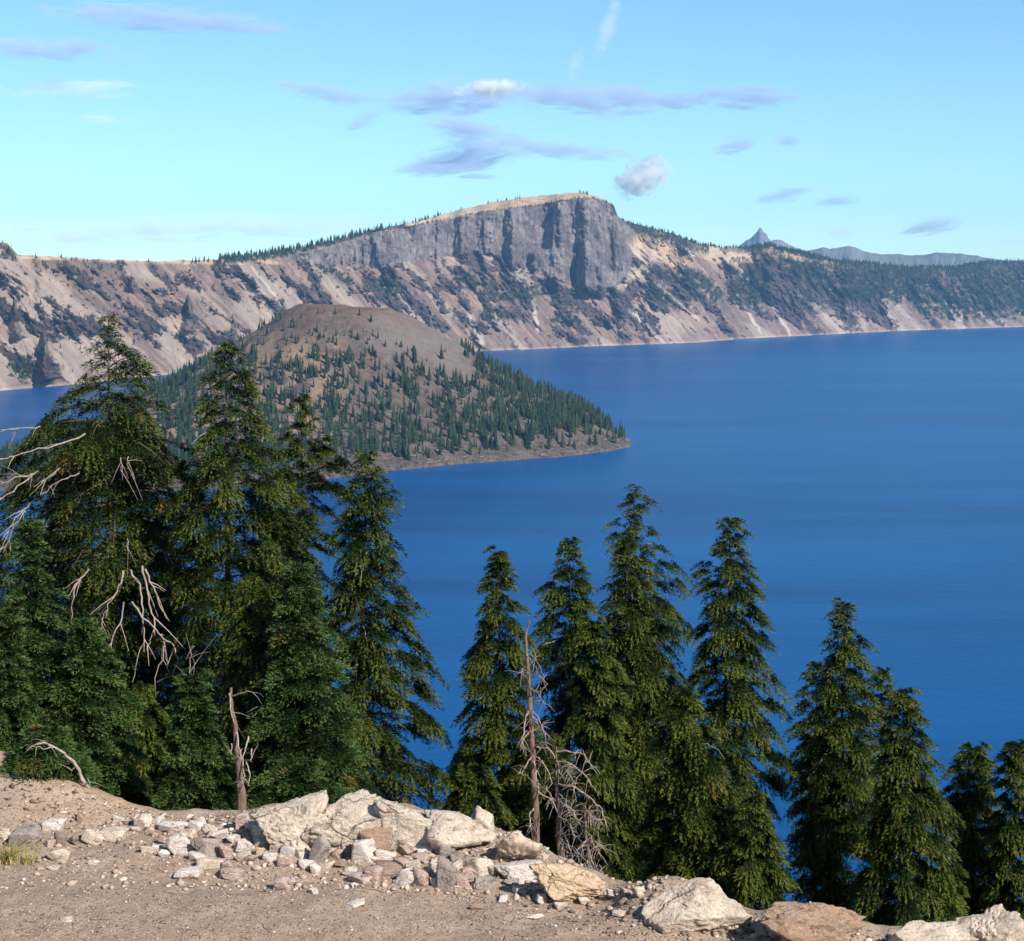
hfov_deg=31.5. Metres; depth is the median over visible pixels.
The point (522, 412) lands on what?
island conifer
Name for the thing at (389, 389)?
island conifer
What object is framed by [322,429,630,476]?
shore rubble
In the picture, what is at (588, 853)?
dead tree
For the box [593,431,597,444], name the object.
island conifer
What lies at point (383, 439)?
island conifer
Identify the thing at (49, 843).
stone
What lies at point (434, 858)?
stone
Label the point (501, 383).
island conifer
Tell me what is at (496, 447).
island conifer
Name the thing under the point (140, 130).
sky
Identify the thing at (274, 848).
stone
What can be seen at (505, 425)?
island conifer
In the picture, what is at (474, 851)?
stone
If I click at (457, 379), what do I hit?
island conifer
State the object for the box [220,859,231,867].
stone
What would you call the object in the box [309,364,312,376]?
island conifer
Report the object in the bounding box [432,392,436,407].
island conifer
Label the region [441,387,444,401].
island conifer
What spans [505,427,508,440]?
island conifer
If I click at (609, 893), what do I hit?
stone
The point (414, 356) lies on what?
island conifer
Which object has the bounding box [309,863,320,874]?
stone
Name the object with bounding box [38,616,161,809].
fir tree
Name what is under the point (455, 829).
boulder
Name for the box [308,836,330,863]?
stone
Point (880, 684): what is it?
hemlock tree
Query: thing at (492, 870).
stone
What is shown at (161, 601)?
hemlock tree
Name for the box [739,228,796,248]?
mountain
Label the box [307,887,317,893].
stone
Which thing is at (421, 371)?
island conifer
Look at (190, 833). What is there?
stone
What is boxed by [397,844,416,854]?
stone
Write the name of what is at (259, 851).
stone
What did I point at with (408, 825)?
boulder
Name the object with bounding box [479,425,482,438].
island conifer
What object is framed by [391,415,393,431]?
island conifer
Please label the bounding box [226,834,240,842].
stone
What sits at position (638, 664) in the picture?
hemlock tree
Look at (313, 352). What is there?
island conifer
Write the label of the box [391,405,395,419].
island conifer
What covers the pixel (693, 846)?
hemlock tree
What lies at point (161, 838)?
stone
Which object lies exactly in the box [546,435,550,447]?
island conifer
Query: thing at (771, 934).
stone
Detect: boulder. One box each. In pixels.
[249,790,328,851]
[301,789,397,855]
[359,826,392,851]
[373,799,433,850]
[424,810,497,849]
[471,806,493,831]
[493,859,542,883]
[496,830,548,862]
[529,862,607,901]
[641,877,751,933]
[760,901,867,940]
[887,920,979,940]
[955,904,1023,940]
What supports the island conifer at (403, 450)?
on the island hill at (389, 325)
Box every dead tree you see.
[26,739,105,792]
[224,687,261,809]
[511,619,564,842]
[549,746,610,867]
[571,803,615,873]
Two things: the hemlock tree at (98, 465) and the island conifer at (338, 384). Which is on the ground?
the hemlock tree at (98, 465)
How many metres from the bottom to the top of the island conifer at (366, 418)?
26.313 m
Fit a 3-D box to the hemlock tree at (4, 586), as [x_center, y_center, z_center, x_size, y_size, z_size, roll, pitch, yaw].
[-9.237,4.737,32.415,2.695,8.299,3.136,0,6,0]
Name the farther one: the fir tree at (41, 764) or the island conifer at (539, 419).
the island conifer at (539, 419)
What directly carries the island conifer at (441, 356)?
on the island hill at (389, 325)
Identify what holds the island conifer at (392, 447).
on the island hill at (389, 325)
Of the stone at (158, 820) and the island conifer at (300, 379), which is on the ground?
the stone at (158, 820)
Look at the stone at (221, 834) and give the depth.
22.05 m
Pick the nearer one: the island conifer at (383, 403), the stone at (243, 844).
the stone at (243, 844)
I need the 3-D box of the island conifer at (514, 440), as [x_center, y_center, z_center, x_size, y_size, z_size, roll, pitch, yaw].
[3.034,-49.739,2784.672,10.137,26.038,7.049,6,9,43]
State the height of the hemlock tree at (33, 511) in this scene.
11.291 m
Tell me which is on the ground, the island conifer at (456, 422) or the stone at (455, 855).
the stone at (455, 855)
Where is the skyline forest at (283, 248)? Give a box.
[218,189,1023,267]
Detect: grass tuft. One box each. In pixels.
[0,837,36,865]
[14,844,48,865]
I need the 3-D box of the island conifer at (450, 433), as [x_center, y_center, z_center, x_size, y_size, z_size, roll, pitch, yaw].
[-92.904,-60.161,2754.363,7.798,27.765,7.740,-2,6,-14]
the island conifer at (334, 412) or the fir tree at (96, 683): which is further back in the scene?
the island conifer at (334, 412)
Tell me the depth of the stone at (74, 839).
22.22 m
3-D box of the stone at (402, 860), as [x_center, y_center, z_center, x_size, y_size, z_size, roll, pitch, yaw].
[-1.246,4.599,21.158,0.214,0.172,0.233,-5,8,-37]
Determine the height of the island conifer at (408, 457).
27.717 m
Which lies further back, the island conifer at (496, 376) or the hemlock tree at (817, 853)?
the island conifer at (496, 376)
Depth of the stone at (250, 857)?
21.48 m
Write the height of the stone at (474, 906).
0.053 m
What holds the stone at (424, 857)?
on the ground
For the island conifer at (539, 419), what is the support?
on the island hill at (389, 325)
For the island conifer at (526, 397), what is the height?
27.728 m
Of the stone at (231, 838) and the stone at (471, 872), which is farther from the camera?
the stone at (231, 838)
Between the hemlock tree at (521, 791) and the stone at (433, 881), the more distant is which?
the hemlock tree at (521, 791)
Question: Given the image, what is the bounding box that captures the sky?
[0,0,1023,261]
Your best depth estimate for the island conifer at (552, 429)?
2856.91 m
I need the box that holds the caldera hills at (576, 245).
[0,192,1023,390]
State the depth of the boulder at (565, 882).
20.20 m
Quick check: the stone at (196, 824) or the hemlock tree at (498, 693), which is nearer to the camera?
the stone at (196, 824)
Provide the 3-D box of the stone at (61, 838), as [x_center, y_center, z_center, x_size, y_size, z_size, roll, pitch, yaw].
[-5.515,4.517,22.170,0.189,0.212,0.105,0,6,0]
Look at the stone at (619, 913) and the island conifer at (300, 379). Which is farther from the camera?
the island conifer at (300, 379)
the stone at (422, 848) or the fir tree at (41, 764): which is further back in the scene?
the fir tree at (41, 764)
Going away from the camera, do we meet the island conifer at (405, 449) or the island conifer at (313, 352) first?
the island conifer at (405, 449)
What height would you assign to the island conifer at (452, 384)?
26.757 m
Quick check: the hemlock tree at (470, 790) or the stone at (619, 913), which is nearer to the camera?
the stone at (619, 913)
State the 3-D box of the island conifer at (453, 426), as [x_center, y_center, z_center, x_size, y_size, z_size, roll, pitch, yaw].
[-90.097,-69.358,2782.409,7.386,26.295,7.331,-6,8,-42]
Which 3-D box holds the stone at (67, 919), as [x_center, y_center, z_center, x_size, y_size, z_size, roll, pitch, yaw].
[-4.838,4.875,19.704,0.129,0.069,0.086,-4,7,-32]
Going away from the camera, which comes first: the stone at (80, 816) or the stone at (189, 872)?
the stone at (189, 872)
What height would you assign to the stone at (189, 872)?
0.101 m
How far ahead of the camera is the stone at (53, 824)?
22.59 m
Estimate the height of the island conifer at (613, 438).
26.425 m
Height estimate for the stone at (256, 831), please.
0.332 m
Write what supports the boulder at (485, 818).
on the ground
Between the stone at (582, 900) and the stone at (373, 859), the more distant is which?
the stone at (373, 859)
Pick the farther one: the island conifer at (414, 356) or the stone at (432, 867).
the island conifer at (414, 356)
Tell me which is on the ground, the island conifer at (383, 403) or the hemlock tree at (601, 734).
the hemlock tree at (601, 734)
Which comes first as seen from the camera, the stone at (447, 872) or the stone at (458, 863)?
the stone at (447, 872)
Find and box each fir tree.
[0,606,49,751]
[0,723,104,788]
[1,516,78,736]
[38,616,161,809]
[150,635,247,810]
[212,572,310,806]
[235,561,382,801]
[246,758,352,808]
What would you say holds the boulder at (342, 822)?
on the ground
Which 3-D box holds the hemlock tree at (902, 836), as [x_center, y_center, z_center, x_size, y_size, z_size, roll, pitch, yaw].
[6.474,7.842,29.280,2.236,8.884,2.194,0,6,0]
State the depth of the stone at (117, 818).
23.04 m
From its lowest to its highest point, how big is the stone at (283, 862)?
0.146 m
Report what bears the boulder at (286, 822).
on the ground
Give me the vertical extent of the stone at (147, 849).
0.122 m
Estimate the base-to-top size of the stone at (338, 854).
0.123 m
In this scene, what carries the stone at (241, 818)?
on the ground
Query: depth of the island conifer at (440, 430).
2752.41 m
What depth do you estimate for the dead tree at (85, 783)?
23.71 m
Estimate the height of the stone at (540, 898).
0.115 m
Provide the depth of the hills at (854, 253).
14474.46 m
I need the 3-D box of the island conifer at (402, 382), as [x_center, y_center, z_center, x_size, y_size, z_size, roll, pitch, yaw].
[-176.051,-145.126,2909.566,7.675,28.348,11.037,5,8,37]
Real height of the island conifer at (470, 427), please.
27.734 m
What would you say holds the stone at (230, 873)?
on the ground
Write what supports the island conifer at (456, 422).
on the island hill at (389, 325)
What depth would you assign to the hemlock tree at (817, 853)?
30.90 m
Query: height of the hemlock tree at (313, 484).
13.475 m
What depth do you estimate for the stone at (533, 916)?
19.89 m
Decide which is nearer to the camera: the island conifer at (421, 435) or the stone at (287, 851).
the stone at (287, 851)
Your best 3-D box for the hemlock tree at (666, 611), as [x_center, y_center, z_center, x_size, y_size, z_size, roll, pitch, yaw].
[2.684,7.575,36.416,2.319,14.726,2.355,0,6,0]
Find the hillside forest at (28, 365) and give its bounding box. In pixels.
[0,196,1023,377]
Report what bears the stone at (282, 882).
on the ground
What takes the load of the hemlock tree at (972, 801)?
on the ground
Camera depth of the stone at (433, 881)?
20.72 m
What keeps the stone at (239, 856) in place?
on the ground
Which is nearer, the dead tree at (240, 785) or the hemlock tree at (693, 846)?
the dead tree at (240, 785)
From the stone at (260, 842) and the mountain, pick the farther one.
the mountain
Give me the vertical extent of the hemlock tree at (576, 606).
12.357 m
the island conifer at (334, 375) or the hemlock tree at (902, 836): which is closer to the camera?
the hemlock tree at (902, 836)
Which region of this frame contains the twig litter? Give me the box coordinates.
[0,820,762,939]
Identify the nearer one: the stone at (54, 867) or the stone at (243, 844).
the stone at (54, 867)
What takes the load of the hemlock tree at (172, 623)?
on the ground
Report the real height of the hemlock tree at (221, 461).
11.968 m
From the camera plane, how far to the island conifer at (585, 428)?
2904.34 m
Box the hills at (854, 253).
[796,246,999,266]
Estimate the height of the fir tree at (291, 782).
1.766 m
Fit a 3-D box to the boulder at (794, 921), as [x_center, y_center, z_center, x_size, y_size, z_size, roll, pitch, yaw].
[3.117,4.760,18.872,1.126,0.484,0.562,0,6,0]
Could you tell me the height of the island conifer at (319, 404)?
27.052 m
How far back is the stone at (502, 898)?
20.35 m
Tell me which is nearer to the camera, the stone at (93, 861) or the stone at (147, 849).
the stone at (93, 861)
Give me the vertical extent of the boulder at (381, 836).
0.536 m
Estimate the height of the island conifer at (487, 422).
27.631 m
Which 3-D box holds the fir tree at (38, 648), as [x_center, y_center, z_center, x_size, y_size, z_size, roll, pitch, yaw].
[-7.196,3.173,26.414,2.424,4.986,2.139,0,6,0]
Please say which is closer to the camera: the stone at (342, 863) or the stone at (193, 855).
the stone at (342, 863)
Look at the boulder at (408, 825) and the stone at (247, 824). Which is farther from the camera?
the stone at (247, 824)
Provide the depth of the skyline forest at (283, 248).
6910.72 m
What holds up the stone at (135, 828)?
on the ground
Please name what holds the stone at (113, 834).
on the ground
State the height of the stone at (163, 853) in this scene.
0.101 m
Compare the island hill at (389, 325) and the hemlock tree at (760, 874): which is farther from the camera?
the island hill at (389, 325)
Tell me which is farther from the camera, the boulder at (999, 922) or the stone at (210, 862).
the stone at (210, 862)
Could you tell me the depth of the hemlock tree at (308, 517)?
34.04 m
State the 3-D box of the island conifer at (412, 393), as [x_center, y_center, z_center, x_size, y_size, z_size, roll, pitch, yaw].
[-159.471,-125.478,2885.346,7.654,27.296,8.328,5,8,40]
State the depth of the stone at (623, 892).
19.91 m
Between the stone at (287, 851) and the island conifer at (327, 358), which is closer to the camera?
the stone at (287, 851)
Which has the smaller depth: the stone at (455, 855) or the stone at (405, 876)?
the stone at (405, 876)
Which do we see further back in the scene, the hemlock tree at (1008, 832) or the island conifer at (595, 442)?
the island conifer at (595, 442)
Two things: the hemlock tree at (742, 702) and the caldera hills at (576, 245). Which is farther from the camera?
the caldera hills at (576, 245)
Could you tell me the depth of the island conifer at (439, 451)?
2691.74 m
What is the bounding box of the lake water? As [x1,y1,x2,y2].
[0,327,1023,913]
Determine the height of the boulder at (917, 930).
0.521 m
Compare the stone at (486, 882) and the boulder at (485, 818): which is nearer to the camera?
the stone at (486, 882)
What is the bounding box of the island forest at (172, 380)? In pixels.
[0,305,625,477]
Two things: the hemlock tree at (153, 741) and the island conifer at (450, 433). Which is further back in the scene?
the island conifer at (450, 433)
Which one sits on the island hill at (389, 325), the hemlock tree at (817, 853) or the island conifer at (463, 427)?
the island conifer at (463, 427)
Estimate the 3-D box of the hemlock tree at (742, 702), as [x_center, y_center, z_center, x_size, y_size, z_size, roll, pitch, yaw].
[3.860,6.943,31.731,2.464,12.388,2.412,0,6,0]
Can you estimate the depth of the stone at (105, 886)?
20.66 m
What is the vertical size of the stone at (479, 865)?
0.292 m
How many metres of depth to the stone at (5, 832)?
22.41 m
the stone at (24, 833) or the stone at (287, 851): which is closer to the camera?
the stone at (287, 851)
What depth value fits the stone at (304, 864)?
21.27 m
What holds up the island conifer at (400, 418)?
on the island hill at (389, 325)
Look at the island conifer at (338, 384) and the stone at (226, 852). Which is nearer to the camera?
the stone at (226, 852)
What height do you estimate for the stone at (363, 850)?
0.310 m
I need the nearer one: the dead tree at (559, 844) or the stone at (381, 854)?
the stone at (381, 854)
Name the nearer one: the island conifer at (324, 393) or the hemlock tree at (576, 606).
the hemlock tree at (576, 606)
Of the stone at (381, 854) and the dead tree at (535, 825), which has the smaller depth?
the stone at (381, 854)
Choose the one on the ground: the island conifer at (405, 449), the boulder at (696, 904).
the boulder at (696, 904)
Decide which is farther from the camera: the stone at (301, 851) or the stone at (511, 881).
the stone at (301, 851)
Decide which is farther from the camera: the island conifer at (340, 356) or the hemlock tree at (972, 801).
the island conifer at (340, 356)
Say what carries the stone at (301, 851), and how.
on the ground
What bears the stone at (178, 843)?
on the ground
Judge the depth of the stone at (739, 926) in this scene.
19.34 m
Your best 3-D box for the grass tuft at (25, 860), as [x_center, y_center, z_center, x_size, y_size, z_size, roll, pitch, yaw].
[-5.749,4.575,21.712,0.439,0.242,0.508,0,6,0]
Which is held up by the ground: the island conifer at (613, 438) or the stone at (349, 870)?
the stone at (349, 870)
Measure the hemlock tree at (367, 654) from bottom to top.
9.576 m
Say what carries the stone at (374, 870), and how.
on the ground
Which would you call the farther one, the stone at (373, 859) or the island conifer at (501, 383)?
the island conifer at (501, 383)
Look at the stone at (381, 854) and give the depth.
21.36 m
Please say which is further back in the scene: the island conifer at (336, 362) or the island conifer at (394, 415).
the island conifer at (336, 362)
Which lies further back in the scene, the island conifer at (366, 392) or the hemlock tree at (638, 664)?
the island conifer at (366, 392)
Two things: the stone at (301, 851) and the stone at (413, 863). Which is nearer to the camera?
the stone at (413, 863)
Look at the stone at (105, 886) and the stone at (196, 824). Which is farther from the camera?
the stone at (196, 824)
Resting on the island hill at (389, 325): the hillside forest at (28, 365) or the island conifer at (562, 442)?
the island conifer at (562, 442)
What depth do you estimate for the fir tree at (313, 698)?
27.51 m
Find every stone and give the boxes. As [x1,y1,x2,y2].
[0,828,9,837]
[7,824,42,846]
[41,817,66,831]
[44,848,69,861]
[45,839,55,847]
[48,865,59,869]
[54,831,67,846]
[60,916,72,921]
[68,832,78,844]
[76,810,84,822]
[80,829,103,844]
[87,860,99,863]
[99,825,129,842]
[101,884,108,888]
[113,815,123,822]
[127,826,139,831]
[133,813,152,827]
[140,846,155,852]
[151,813,164,824]
[151,844,159,851]
[157,821,188,830]
[157,834,166,842]
[157,849,171,856]
[166,832,192,854]
[173,866,201,877]
[178,828,197,839]
[188,820,202,830]
[188,851,207,860]
[193,837,222,856]
[195,857,225,868]
[196,816,205,823]
[201,823,215,832]
[211,828,227,838]
[219,844,232,858]
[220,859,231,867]
[220,866,245,879]
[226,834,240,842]
[233,838,254,852]
[234,850,251,860]
[235,811,249,828]
[243,854,258,860]
[244,820,254,829]
[250,823,264,841]
[253,837,270,847]
[256,847,263,856]
[262,852,276,861]
[269,845,276,851]
[273,875,290,891]
[276,857,293,867]
[279,845,294,856]
[289,841,308,858]
[298,859,315,870]
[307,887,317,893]
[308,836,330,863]
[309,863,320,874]
[318,860,335,872]
[331,849,344,858]
[334,859,348,866]
[341,866,357,874]
[343,897,364,907]
[347,871,371,883]
[351,838,376,863]
[363,865,383,876]
[370,856,379,862]
[375,849,395,860]
[376,859,403,875]
[392,855,412,868]
[394,867,413,885]
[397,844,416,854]
[405,859,421,868]
[410,852,435,863]
[413,866,432,886]
[415,844,433,852]
[427,861,436,874]
[430,877,436,885]
[431,855,438,860]
[434,845,454,858]
[436,854,457,892]
[450,850,463,864]
[453,859,462,869]
[455,869,469,887]
[461,850,468,855]
[461,866,477,879]
[464,858,493,875]
[469,903,483,909]
[470,849,478,854]
[473,875,497,889]
[487,864,498,875]
[499,894,507,901]
[502,878,519,885]
[512,886,527,893]
[524,914,543,918]
[535,893,546,903]
[553,902,567,909]
[577,896,589,904]
[606,889,613,897]
[612,910,625,916]
[619,887,632,896]
[632,886,645,897]
[731,924,747,927]
[769,932,776,937]
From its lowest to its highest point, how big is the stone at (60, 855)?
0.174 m
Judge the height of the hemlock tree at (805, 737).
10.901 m
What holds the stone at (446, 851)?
on the ground
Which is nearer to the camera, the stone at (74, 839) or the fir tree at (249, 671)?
the stone at (74, 839)
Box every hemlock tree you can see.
[0,311,221,784]
[0,484,107,718]
[0,506,57,713]
[67,437,207,714]
[101,489,223,806]
[111,681,174,809]
[152,341,329,801]
[211,466,332,722]
[267,394,354,741]
[309,449,455,809]
[437,762,518,829]
[443,545,554,831]
[498,730,585,862]
[522,536,601,861]
[562,615,657,882]
[576,534,714,879]
[602,483,701,816]
[632,685,760,903]
[674,516,804,908]
[711,790,801,909]
[777,597,893,920]
[782,661,848,895]
[843,665,909,900]
[843,686,971,925]
[939,741,1011,916]
[975,739,1023,919]
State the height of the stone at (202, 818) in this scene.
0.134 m
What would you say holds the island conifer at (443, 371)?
on the island hill at (389, 325)
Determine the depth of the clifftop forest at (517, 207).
7176.38 m
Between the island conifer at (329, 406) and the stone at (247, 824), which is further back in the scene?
the island conifer at (329, 406)
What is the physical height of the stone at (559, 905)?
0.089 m
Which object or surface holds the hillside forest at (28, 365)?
on the caldera hills at (576, 245)
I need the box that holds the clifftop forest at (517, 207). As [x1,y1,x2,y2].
[418,195,606,224]
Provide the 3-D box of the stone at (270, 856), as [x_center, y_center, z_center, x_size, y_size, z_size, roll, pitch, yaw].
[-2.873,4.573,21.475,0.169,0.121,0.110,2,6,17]
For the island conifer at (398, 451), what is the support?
on the island hill at (389, 325)
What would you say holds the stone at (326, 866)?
on the ground
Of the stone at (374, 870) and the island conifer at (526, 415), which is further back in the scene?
the island conifer at (526, 415)
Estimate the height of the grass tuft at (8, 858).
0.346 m
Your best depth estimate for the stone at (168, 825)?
22.75 m
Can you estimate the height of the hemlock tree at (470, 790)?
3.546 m
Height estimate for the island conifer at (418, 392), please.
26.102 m
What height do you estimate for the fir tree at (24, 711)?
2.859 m
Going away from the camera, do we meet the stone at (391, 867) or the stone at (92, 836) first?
the stone at (391, 867)
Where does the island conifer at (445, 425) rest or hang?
on the island hill at (389, 325)
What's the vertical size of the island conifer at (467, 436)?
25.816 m
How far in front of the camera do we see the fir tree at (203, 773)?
24.57 m
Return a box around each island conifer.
[297,371,302,382]
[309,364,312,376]
[311,343,314,356]
[318,394,321,408]
[323,383,326,398]
[323,407,326,419]
[325,352,328,364]
[328,399,331,412]
[333,367,336,379]
[333,401,336,415]
[334,351,338,366]
[336,376,340,387]
[338,347,342,362]
[364,380,368,394]
[364,409,367,422]
[377,366,380,381]
[380,395,385,410]
[381,428,385,442]
[388,381,391,395]
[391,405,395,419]
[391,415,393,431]
[391,438,394,450]
[394,441,401,455]
[395,421,399,434]
[398,406,402,421]
[400,372,404,387]
[401,439,404,454]
[404,441,407,456]
[406,444,410,459]
[410,386,413,398]
[413,349,417,361]
[416,381,420,394]
[420,361,423,375]
[420,425,423,441]
[427,364,431,380]
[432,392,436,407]
[437,442,441,454]
[438,423,442,436]
[439,344,443,358]
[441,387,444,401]
[442,363,445,376]
[443,416,446,429]
[446,433,450,449]
[449,422,452,438]
[451,375,454,388]
[452,418,455,432]
[454,412,457,428]
[455,373,459,386]
[461,420,465,433]
[465,427,469,440]
[468,418,472,431]
[468,441,471,453]
[477,419,481,432]
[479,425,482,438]
[486,415,488,428]
[489,436,493,448]
[494,435,499,449]
[495,370,498,382]
[500,374,503,386]
[503,418,507,431]
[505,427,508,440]
[512,432,516,444]
[520,403,523,415]
[525,389,528,402]
[525,406,528,418]
[529,424,534,439]
[538,408,541,422]
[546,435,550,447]
[550,419,555,434]
[561,433,565,446]
[583,420,587,434]
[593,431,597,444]
[611,429,616,442]
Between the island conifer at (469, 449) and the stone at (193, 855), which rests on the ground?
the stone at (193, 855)
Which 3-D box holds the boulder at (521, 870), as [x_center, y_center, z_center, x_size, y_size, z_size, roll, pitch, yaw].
[0.046,4.629,20.976,0.654,0.259,0.361,0,6,0]
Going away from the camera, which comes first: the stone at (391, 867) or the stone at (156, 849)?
the stone at (391, 867)
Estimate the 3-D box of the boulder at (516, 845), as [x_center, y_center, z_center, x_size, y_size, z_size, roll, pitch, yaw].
[0.129,4.462,21.258,0.623,0.598,0.440,0,6,0]
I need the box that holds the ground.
[0,751,902,940]
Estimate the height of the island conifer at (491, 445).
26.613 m
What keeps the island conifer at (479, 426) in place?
on the island hill at (389, 325)
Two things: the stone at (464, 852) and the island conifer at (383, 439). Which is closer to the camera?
the stone at (464, 852)
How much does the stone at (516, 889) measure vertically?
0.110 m
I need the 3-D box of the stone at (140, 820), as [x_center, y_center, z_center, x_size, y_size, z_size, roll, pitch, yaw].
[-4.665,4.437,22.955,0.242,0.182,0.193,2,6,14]
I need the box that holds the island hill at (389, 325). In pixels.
[0,304,632,493]
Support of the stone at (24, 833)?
on the ground
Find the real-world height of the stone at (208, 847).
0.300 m
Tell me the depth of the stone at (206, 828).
22.35 m
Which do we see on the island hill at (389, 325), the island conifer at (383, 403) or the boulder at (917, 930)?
the island conifer at (383, 403)
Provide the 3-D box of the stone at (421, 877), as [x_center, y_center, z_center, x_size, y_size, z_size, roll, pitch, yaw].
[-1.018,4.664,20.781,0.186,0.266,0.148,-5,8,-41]
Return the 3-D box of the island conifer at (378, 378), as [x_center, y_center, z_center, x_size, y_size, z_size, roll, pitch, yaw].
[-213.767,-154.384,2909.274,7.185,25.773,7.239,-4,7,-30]
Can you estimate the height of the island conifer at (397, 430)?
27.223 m
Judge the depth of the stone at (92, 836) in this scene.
22.27 m
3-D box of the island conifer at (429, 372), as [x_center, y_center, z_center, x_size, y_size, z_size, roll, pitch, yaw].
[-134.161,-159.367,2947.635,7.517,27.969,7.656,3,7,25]
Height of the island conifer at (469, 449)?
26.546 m
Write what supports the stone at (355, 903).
on the ground
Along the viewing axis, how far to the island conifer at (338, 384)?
2884.16 m
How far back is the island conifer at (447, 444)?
2713.84 m
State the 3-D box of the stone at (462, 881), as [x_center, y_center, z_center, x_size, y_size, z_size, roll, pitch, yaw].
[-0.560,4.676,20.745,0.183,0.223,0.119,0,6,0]
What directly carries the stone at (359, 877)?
on the ground
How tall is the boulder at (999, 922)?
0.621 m
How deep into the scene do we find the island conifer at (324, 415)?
2798.97 m
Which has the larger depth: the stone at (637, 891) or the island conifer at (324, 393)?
the island conifer at (324, 393)
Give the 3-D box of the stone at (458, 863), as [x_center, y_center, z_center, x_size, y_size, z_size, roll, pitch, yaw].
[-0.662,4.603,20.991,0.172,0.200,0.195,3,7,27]

